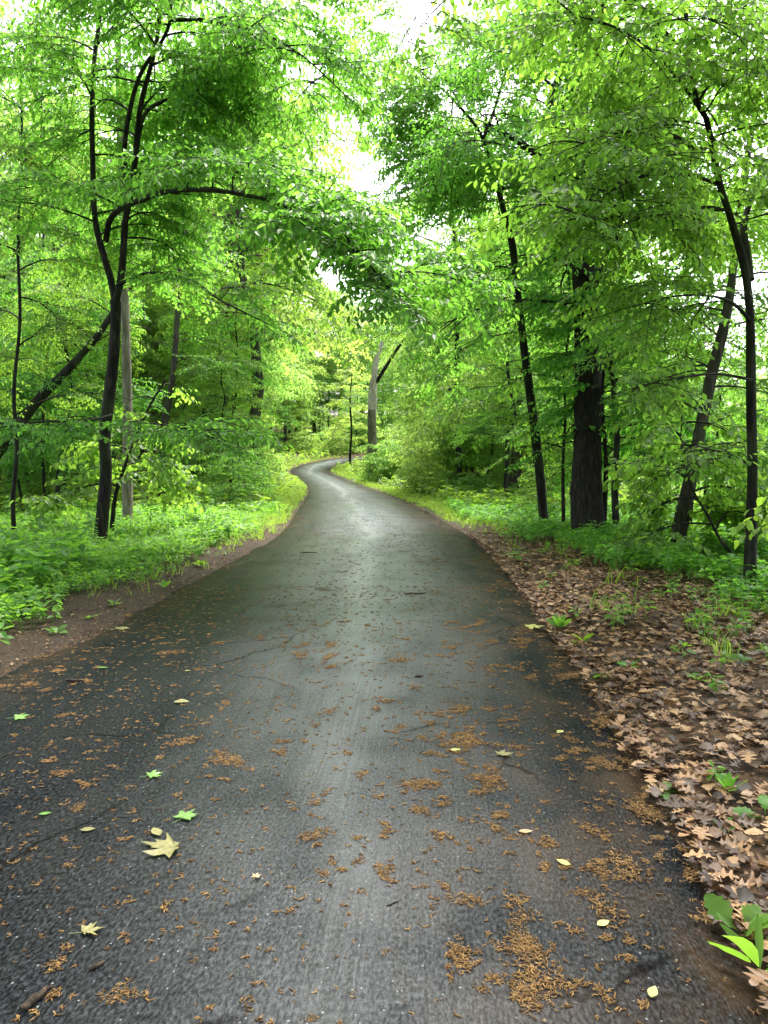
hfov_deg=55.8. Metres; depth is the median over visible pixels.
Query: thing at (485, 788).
catkin clump
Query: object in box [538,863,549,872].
catkin clump
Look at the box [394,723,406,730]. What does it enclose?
catkin clump
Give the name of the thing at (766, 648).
seedling
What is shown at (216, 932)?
debris
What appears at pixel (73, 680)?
twig
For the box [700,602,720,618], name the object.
seedling
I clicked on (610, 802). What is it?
catkin clump
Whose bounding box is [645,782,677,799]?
plant
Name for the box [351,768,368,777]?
catkin clump
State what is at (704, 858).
oak leaf
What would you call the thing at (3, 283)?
tall tree
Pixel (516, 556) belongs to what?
seedling
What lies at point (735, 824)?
oak leaf
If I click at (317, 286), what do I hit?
tall tree
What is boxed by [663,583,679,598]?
seedling
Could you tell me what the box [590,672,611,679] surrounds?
plant
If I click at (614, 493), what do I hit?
slender tree
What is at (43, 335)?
slender tree
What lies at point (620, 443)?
young tree
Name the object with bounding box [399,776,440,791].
catkin clump
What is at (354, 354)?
tall tree
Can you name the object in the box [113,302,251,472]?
woodland tree
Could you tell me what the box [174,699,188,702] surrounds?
fallen leaf
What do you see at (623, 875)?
catkin clump
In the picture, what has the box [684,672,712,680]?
plant
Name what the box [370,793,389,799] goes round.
catkin clump
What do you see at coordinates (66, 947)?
catkin clump
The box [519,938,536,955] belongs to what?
catkin clump
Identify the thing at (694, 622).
grass
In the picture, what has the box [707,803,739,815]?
oak leaf
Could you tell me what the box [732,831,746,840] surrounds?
oak leaf
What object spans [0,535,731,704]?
debris
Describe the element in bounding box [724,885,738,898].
oak leaf
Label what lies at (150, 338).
tall tree
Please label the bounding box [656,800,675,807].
oak leaf
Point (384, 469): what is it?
shrub
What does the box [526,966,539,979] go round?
catkin clump
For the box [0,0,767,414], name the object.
sky
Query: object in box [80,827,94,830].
fallen leaf
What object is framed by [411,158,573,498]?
mature tree
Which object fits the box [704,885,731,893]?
oak leaf
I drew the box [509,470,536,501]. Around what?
shrub
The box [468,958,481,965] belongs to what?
catkin clump
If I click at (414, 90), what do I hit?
slender tree
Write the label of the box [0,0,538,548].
forked tree
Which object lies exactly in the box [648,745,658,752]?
oak leaf
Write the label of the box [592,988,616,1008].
catkin clump
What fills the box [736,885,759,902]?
oak leaf
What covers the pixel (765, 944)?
oak leaf
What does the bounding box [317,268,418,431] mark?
tall tree
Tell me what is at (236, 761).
catkin clump
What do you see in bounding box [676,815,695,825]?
oak leaf
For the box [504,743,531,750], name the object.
catkin clump
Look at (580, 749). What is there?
catkin clump
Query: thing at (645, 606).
seedling
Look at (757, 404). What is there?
woodland tree
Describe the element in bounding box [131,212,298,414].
tall tree
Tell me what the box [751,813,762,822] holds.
oak leaf
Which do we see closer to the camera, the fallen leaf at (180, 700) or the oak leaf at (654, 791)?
the oak leaf at (654, 791)
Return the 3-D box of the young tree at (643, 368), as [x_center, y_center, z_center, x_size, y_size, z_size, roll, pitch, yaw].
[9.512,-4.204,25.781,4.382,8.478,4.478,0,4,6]
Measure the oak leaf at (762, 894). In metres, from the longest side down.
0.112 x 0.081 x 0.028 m
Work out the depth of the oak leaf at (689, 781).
3.50 m
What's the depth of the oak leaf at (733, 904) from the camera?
2.58 m
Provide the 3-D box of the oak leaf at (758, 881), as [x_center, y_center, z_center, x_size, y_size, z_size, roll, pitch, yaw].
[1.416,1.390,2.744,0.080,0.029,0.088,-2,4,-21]
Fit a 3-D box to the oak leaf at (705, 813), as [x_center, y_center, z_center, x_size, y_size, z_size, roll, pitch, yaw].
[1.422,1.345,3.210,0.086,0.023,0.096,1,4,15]
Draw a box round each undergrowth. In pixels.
[0,417,767,514]
[0,500,292,644]
[0,520,128,592]
[443,495,767,634]
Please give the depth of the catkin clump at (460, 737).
4.10 m
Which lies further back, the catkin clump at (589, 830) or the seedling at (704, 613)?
the seedling at (704, 613)
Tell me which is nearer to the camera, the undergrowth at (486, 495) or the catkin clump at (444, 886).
the catkin clump at (444, 886)
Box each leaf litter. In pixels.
[0,525,276,675]
[25,523,284,648]
[463,526,767,1008]
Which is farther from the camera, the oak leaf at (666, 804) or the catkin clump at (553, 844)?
the oak leaf at (666, 804)
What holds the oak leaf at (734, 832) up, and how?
on the oak leaf
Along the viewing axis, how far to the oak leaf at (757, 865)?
2.81 m
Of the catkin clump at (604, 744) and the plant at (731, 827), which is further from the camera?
the catkin clump at (604, 744)
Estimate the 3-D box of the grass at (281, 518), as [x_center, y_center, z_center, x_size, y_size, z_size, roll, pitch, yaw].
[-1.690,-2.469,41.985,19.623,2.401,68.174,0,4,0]
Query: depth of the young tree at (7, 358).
27.09 m
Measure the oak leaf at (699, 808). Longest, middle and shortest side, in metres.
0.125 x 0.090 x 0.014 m
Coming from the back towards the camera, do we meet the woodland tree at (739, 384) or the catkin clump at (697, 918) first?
the woodland tree at (739, 384)
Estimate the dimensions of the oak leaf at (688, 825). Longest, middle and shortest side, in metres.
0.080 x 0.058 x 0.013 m
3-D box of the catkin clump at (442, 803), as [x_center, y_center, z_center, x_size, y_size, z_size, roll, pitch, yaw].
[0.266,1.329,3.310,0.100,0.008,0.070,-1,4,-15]
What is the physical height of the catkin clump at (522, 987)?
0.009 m
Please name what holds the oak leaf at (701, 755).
on the oak leaf
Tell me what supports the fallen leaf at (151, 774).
on the road
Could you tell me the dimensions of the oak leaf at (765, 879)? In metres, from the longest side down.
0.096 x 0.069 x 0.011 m
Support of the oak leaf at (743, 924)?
on the oak leaf at (744, 929)
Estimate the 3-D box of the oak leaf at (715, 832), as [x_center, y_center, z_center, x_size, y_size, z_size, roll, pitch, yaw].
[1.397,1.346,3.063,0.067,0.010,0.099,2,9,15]
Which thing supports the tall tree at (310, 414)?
on the ground at (78, 605)
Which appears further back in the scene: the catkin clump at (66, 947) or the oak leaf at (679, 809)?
the oak leaf at (679, 809)
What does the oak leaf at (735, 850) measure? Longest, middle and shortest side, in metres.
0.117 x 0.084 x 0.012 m
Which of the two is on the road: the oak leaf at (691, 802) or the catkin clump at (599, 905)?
the catkin clump at (599, 905)
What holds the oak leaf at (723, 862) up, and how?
on the ground at (78, 605)
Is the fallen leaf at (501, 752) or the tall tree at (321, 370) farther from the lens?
the tall tree at (321, 370)
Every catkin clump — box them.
[40,954,66,973]
[45,986,62,1002]
[48,768,79,775]
[59,942,75,952]
[70,802,85,812]
[79,779,94,788]
[95,981,148,1004]
[116,835,133,841]
[160,899,173,911]
[165,733,202,746]
[204,1004,214,1010]
[206,755,234,764]
[208,947,219,951]
[213,749,228,756]
[221,752,251,766]
[269,747,290,755]
[278,739,294,743]
[296,827,337,844]
[303,1013,320,1021]
[307,798,325,805]
[312,841,322,847]
[314,867,330,877]
[328,857,337,865]
[335,867,348,872]
[342,749,351,755]
[350,834,366,841]
[350,856,366,864]
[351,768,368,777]
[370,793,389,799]
[373,861,395,880]
[380,825,398,837]
[382,874,398,882]
[393,777,440,789]
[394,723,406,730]
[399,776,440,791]
[408,804,424,812]
[415,805,431,816]
[419,750,435,755]
[426,829,454,842]
[432,800,452,806]
[438,738,466,747]
[440,882,450,890]
[443,941,470,956]
[444,891,492,907]
[444,962,452,968]
[445,747,469,754]
[447,945,483,963]
[447,949,469,969]
[450,730,479,744]
[455,955,476,974]
[457,729,474,734]
[458,732,474,737]
[459,743,477,749]
[462,772,486,780]
[465,773,509,790]
[467,738,487,744]
[468,784,501,797]
[468,790,484,794]
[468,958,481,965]
[472,981,491,993]
[480,935,546,960]
[481,763,504,774]
[484,970,494,981]
[489,824,507,833]
[489,971,509,984]
[492,741,503,747]
[497,810,509,814]
[499,891,530,909]
[502,835,517,839]
[502,850,516,854]
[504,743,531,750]
[504,930,564,962]
[506,907,541,929]
[506,952,542,978]
[507,968,554,1020]
[509,970,546,1011]
[510,923,536,950]
[511,992,526,1001]
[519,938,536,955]
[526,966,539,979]
[531,975,550,991]
[533,959,572,1006]
[534,1002,544,1012]
[536,841,554,848]
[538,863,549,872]
[539,799,552,804]
[539,834,553,844]
[540,859,550,867]
[543,840,562,847]
[548,941,556,952]
[555,754,569,759]
[559,734,578,742]
[559,865,569,870]
[560,975,578,994]
[564,748,578,753]
[565,923,587,937]
[567,886,601,899]
[568,746,590,751]
[569,822,612,840]
[572,978,592,986]
[578,859,609,875]
[578,889,628,931]
[586,754,598,763]
[591,866,614,883]
[592,742,612,746]
[592,758,631,770]
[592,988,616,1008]
[593,981,603,990]
[598,834,612,841]
[598,932,615,940]
[599,868,648,882]
[603,799,616,805]
[604,846,651,879]
[609,755,634,765]
[621,798,662,824]
[622,798,655,819]
[623,935,637,944]
[623,953,637,960]
[637,997,649,1009]
[640,857,649,863]
[649,835,665,839]
[651,806,665,820]
[653,853,668,860]
[672,844,689,854]
[681,862,702,881]
[688,907,725,925]
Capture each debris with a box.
[0,486,761,1023]
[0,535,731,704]
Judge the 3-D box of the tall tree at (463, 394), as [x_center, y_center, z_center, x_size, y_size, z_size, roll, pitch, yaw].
[8.224,-8.988,31.461,10.969,17.081,11.474,-3,5,-34]
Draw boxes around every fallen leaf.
[6,712,26,719]
[69,922,102,934]
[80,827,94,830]
[141,770,161,777]
[141,833,197,857]
[151,827,161,834]
[173,809,199,822]
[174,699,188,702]
[496,750,511,755]
[520,829,532,832]
[525,624,544,628]
[557,859,569,864]
[597,919,608,925]
[647,986,657,996]
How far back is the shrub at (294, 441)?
77.87 m
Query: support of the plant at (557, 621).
on the ground at (78, 605)
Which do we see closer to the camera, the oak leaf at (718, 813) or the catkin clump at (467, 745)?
the oak leaf at (718, 813)
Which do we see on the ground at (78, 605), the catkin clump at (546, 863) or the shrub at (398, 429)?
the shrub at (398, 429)
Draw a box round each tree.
[0,0,91,43]
[0,0,180,490]
[0,0,236,524]
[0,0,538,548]
[0,29,145,533]
[0,59,101,478]
[0,81,116,510]
[0,104,50,258]
[0,135,200,488]
[0,204,168,495]
[0,204,221,458]
[0,231,67,477]
[0,271,88,494]
[0,272,42,418]
[0,291,50,479]
[0,301,68,480]
[0,334,99,498]
[0,350,75,510]
[5,401,88,493]
[9,380,211,533]
[10,156,140,493]
[19,226,202,460]
[24,136,259,481]
[64,227,149,466]
[72,43,400,494]
[100,174,304,393]
[105,70,211,453]
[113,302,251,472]
[115,369,183,477]
[117,128,256,498]
[120,353,201,455]
[125,0,386,471]
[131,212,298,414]
[147,96,384,411]
[158,300,291,454]
[161,335,280,430]
[167,271,299,453]
[173,308,277,499]
[219,336,275,440]
[236,277,306,405]
[247,247,320,402]
[261,327,334,445]
[262,364,311,450]
[266,357,299,431]
[269,324,328,438]
[275,296,349,435]
[280,256,350,431]
[280,355,323,430]
[297,374,341,432]
[299,0,627,522]
[300,378,336,431]
[301,352,345,427]
[306,279,368,426]
[315,327,361,393]
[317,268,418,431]
[320,368,379,465]
[326,308,395,398]
[334,357,388,434]
[334,372,365,417]
[335,374,380,445]
[344,321,415,425]
[348,295,414,421]
[348,350,395,418]
[361,249,452,415]
[375,165,557,469]
[376,346,441,440]
[376,379,404,441]
[377,276,476,435]
[377,327,427,377]
[377,378,416,427]
[379,0,767,594]
[386,365,439,437]
[391,0,767,540]
[395,329,498,471]
[396,101,515,486]
[400,309,500,440]
[400,321,506,446]
[401,341,489,446]
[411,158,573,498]
[429,236,570,498]
[430,387,497,484]
[432,137,718,484]
[441,190,604,476]
[445,361,531,495]
[472,330,570,452]
[478,342,571,482]
[481,249,636,524]
[482,342,572,492]
[499,244,684,494]
[504,45,744,532]
[523,279,738,530]
[546,53,767,549]
[602,376,671,487]
[607,295,714,457]
[622,353,767,532]
[644,274,767,496]
[689,349,741,433]
[712,345,764,450]
[712,349,767,464]
[732,376,767,473]
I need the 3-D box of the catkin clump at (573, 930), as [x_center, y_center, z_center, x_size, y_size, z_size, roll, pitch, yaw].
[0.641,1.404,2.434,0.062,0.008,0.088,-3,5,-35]
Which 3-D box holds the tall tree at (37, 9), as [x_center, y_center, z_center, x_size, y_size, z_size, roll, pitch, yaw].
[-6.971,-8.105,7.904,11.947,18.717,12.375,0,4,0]
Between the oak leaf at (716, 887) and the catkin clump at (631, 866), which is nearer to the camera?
the oak leaf at (716, 887)
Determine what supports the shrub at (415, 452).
on the ground at (78, 605)
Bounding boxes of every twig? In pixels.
[20,985,52,1010]
[64,678,81,681]
[89,960,104,970]
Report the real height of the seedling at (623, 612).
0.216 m
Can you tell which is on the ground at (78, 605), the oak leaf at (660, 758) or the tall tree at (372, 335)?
the tall tree at (372, 335)
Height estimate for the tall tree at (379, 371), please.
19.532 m
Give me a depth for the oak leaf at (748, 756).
3.74 m
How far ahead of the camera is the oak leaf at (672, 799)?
3.38 m
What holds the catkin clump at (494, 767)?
on the road
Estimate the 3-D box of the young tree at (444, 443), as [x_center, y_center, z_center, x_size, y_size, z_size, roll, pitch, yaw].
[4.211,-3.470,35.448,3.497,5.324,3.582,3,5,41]
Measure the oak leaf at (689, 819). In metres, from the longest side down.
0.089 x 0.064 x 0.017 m
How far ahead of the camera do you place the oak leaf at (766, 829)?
3.08 m
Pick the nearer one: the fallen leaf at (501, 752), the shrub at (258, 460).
the fallen leaf at (501, 752)
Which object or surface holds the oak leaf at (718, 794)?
on the ground at (78, 605)
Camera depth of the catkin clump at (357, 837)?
3.00 m
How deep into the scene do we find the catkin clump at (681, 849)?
2.98 m
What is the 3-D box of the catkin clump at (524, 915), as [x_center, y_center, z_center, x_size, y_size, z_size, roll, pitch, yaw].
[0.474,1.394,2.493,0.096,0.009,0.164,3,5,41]
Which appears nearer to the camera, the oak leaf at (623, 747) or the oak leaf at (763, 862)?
the oak leaf at (763, 862)
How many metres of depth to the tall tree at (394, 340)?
94.85 m
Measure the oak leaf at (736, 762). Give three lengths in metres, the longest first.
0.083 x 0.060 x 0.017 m
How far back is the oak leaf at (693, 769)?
3.72 m
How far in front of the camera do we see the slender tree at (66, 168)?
25.40 m
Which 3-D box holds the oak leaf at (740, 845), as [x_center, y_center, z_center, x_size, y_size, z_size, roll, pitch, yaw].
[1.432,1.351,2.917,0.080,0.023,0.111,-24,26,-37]
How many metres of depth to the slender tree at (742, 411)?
13.67 m
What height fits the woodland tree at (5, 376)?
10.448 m
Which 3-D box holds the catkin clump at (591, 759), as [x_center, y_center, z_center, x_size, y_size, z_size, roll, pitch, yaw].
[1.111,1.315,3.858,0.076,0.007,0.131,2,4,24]
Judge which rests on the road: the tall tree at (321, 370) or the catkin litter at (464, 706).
the catkin litter at (464, 706)
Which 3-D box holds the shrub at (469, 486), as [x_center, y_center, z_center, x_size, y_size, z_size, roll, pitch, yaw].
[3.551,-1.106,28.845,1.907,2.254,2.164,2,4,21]
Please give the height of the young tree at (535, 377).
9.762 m
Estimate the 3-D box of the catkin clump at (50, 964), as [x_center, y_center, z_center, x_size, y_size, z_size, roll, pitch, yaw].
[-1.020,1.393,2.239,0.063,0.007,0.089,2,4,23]
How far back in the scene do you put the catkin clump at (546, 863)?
2.83 m
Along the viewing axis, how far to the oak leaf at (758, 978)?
2.17 m
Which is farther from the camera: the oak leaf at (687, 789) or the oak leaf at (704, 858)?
the oak leaf at (687, 789)
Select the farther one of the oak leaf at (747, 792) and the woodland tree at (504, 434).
the woodland tree at (504, 434)
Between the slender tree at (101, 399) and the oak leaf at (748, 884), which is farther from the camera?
the slender tree at (101, 399)
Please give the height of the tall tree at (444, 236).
18.097 m
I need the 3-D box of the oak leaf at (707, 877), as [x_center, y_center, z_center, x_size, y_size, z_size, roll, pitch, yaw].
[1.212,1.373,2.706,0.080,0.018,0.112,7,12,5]
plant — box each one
[45,625,67,632]
[108,598,122,604]
[153,579,171,587]
[191,559,205,565]
[546,613,571,627]
[568,633,594,644]
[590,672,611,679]
[617,659,639,666]
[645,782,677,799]
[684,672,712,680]
[704,893,767,935]
[707,913,767,970]
[711,817,743,830]
[713,772,747,790]
[725,653,754,662]
[733,795,767,819]
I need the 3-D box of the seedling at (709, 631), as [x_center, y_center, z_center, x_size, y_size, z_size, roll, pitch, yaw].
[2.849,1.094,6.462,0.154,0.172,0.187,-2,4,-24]
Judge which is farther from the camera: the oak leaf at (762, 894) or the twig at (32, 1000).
the oak leaf at (762, 894)
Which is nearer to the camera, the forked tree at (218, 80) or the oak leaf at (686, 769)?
the oak leaf at (686, 769)
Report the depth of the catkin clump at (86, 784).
3.48 m
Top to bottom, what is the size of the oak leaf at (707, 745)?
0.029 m
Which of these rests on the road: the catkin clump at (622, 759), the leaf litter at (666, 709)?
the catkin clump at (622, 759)
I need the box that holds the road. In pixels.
[0,457,767,1023]
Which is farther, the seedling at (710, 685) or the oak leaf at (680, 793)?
the seedling at (710, 685)
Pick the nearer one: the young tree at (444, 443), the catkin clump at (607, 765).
the catkin clump at (607, 765)
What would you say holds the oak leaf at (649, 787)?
on the ground at (78, 605)
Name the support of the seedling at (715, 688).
on the leaf litter at (666, 709)
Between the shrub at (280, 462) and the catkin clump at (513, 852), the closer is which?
the catkin clump at (513, 852)
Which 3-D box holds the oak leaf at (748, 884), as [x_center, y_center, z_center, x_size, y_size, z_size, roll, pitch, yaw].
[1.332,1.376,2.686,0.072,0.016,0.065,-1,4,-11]
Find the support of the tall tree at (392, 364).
on the ground at (78, 605)
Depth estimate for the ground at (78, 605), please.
6.34 m
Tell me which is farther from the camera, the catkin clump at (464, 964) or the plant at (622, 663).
the plant at (622, 663)
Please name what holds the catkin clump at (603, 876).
on the road
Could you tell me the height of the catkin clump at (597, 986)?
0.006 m
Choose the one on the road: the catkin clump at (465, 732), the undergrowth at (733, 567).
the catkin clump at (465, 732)
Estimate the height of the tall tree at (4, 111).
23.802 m
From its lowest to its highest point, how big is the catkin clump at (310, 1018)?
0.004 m
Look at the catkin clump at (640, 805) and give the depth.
3.33 m
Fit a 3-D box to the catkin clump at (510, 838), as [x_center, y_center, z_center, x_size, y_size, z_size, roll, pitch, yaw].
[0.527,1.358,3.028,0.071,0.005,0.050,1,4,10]
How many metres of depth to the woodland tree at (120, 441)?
46.94 m
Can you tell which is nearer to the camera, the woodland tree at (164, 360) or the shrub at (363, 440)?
the woodland tree at (164, 360)
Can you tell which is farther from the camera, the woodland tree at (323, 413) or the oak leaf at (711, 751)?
the woodland tree at (323, 413)
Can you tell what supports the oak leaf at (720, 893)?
on the ground at (78, 605)
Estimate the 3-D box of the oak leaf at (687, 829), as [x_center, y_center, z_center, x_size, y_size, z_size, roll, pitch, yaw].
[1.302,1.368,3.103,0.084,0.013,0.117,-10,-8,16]
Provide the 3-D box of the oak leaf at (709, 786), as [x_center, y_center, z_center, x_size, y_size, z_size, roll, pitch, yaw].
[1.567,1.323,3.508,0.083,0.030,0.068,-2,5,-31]
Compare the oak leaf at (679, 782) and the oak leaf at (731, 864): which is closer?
the oak leaf at (731, 864)
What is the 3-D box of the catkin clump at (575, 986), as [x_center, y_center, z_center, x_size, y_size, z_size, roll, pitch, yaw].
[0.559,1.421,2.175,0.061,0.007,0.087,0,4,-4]
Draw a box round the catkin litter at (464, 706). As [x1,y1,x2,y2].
[0,484,763,1023]
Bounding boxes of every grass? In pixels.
[4,513,767,657]
[6,455,564,597]
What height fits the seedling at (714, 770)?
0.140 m
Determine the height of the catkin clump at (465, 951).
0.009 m
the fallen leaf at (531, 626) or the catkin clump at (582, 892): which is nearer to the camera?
the catkin clump at (582, 892)
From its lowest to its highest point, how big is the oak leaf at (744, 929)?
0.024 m
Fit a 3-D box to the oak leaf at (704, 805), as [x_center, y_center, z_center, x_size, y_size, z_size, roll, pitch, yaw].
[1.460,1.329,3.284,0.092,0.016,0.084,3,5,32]
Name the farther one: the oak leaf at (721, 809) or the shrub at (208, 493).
the shrub at (208, 493)
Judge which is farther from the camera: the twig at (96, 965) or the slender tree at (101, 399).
the slender tree at (101, 399)
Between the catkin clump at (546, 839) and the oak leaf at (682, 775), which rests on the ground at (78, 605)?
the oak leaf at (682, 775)
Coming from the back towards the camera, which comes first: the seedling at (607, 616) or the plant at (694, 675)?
the seedling at (607, 616)
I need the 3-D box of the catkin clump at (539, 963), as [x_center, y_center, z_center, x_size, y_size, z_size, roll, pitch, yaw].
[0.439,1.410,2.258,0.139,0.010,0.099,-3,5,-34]
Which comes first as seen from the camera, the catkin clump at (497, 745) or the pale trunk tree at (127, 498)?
the catkin clump at (497, 745)
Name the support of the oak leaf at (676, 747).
on the ground at (78, 605)
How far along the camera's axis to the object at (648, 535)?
10.75 m
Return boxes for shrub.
[133,449,195,485]
[169,395,279,487]
[174,442,219,479]
[191,438,271,508]
[192,458,223,483]
[195,443,285,498]
[203,442,281,503]
[223,475,270,500]
[228,440,286,482]
[266,445,288,477]
[269,446,285,472]
[283,425,323,453]
[309,420,347,450]
[317,427,360,455]
[340,422,366,449]
[353,429,404,482]
[355,410,423,454]
[358,420,390,444]
[372,429,419,481]
[374,422,435,479]
[377,415,428,475]
[386,405,481,491]
[387,424,437,478]
[392,441,422,485]
[392,445,454,495]
[412,418,509,490]
[419,437,486,474]
[431,454,471,492]
[454,457,498,498]
[475,464,503,497]
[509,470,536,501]
[510,452,570,517]
[517,442,571,494]
[547,457,572,494]
[608,486,647,514]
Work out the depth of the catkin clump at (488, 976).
2.21 m
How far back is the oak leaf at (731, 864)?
2.80 m
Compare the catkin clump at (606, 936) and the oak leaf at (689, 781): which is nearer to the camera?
the catkin clump at (606, 936)
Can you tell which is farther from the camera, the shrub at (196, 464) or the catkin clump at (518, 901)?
the shrub at (196, 464)
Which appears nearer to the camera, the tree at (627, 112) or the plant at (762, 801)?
the plant at (762, 801)
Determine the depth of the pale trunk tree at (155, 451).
36.11 m
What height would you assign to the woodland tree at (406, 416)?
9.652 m
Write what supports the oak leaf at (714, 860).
on the ground at (78, 605)
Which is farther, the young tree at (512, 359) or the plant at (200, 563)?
the young tree at (512, 359)
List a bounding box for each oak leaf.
[616,741,632,751]
[630,735,646,744]
[631,760,644,765]
[635,763,647,771]
[640,749,657,757]
[641,746,650,750]
[644,773,655,778]
[645,778,659,781]
[645,783,663,794]
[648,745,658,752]
[648,784,661,796]
[649,758,669,770]
[655,757,665,760]
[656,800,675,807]
[658,782,669,790]
[665,795,680,801]
[667,797,683,808]
[668,793,681,799]
[670,807,684,813]
[672,744,682,750]
[672,763,692,768]
[674,782,698,793]
[674,788,684,795]
[675,771,696,778]
[675,780,686,786]
[675,812,698,818]
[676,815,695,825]
[678,750,695,757]
[680,763,693,773]
[680,777,698,789]
[680,802,695,808]
[681,826,695,834]
[682,847,716,858]
[683,760,698,771]
[683,850,701,869]
[684,799,696,806]
[685,761,703,768]
[685,794,700,800]
[685,816,696,821]
[685,821,695,828]
[686,836,708,842]
[690,774,704,781]
[691,826,713,839]
[691,838,705,846]
[692,812,712,826]
[693,840,713,850]
[694,753,706,757]
[694,767,709,776]
[694,803,717,812]
[696,801,714,811]
[696,810,717,820]
[696,849,715,855]
[697,855,708,869]
[698,741,717,749]
[698,869,718,889]
[700,871,719,881]
[701,783,713,792]
[701,859,711,869]
[701,868,721,881]
[702,760,717,769]
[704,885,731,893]
[705,862,728,871]
[705,885,719,893]
[706,749,721,757]
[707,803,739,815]
[707,825,722,837]
[707,825,731,834]
[708,914,734,924]
[709,854,728,871]
[710,867,739,879]
[712,790,726,798]
[713,754,729,766]
[713,784,728,794]
[713,817,722,828]
[715,810,726,818]
[716,859,739,867]
[717,834,743,847]
[717,891,729,898]
[719,884,739,903]
[720,818,742,831]
[720,823,733,836]
[723,793,735,799]
[723,845,748,860]
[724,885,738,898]
[725,819,743,831]
[725,859,740,869]
[726,840,753,857]
[726,897,740,907]
[727,856,738,863]
[728,753,736,758]
[728,827,745,836]
[729,759,741,766]
[729,835,757,844]
[731,878,754,888]
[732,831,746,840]
[732,917,752,936]
[733,854,745,862]
[733,872,749,877]
[733,907,746,923]
[734,902,751,910]
[735,780,750,791]
[735,814,759,827]
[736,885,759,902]
[739,921,765,939]
[740,752,756,762]
[740,793,756,805]
[741,750,757,753]
[741,789,754,795]
[742,966,767,986]
[744,827,766,834]
[744,870,767,887]
[746,899,767,913]
[748,761,761,769]
[750,852,767,869]
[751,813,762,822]
[752,885,767,912]
[753,782,767,793]
[753,860,767,865]
[754,862,765,867]
[759,871,767,881]
[760,820,767,830]
[763,940,767,949]
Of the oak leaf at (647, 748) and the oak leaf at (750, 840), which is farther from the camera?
the oak leaf at (647, 748)
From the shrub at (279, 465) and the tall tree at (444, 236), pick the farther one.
the shrub at (279, 465)
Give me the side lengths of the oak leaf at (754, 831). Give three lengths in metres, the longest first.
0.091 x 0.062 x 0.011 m
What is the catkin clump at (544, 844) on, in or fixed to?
on the road
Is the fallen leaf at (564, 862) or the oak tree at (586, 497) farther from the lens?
the oak tree at (586, 497)
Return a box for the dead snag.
[366,335,406,477]
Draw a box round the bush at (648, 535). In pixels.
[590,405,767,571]
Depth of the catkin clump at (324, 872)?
2.74 m
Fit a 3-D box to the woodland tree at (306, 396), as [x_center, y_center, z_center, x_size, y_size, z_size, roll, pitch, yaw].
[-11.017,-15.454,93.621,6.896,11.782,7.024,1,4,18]
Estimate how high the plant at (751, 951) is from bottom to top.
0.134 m
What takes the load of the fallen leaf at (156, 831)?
on the road
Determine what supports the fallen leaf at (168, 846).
on the road
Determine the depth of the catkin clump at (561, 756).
3.88 m
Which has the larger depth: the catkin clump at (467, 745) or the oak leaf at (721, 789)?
the catkin clump at (467, 745)
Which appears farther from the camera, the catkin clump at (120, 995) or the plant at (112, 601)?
the plant at (112, 601)
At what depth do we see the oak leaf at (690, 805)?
3.28 m
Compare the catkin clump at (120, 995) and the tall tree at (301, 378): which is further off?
the tall tree at (301, 378)
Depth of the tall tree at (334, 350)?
96.25 m
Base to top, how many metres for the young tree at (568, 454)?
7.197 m
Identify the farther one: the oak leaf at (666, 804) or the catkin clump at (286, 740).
the catkin clump at (286, 740)
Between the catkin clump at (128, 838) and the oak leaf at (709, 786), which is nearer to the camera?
the catkin clump at (128, 838)
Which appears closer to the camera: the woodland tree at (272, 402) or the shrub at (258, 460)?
the shrub at (258, 460)
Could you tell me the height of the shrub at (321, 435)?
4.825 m
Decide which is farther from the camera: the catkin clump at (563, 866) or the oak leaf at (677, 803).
the oak leaf at (677, 803)
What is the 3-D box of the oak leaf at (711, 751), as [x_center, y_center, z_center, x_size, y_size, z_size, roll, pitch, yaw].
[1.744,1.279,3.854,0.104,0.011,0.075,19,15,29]
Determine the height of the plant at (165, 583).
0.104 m
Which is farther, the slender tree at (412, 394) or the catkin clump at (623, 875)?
the slender tree at (412, 394)
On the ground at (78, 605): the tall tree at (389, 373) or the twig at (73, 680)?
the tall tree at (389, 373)
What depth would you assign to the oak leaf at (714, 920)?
2.50 m
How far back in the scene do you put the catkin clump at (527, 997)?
2.13 m
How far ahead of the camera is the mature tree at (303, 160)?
38.00 m
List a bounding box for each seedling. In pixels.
[509,551,520,561]
[536,581,548,591]
[569,606,581,617]
[603,608,623,629]
[609,617,624,625]
[615,604,634,621]
[624,562,638,574]
[634,599,657,621]
[653,589,663,597]
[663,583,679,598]
[670,640,695,658]
[684,607,711,626]
[696,623,712,637]
[699,612,714,623]
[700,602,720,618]
[704,671,727,687]
[705,598,728,618]
[707,760,726,783]
[709,650,732,665]
[713,681,725,692]
[725,587,734,603]
[725,618,745,634]
[734,596,752,603]
[756,642,767,651]
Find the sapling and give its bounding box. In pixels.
[731,495,767,548]
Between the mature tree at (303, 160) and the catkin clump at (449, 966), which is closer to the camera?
the catkin clump at (449, 966)
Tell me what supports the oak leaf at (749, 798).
on the ground at (78, 605)
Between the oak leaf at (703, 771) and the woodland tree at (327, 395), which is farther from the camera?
the woodland tree at (327, 395)
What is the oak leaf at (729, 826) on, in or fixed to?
on the ground at (78, 605)
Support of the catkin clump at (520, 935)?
on the road
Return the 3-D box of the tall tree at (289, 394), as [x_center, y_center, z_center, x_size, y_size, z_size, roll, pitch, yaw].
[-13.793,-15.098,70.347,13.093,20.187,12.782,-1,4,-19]
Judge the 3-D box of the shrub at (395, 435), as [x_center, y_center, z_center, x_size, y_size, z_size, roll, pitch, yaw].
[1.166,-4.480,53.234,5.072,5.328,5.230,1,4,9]
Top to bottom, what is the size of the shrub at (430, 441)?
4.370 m
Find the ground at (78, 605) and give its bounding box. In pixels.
[0,415,767,998]
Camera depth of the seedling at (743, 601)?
7.47 m

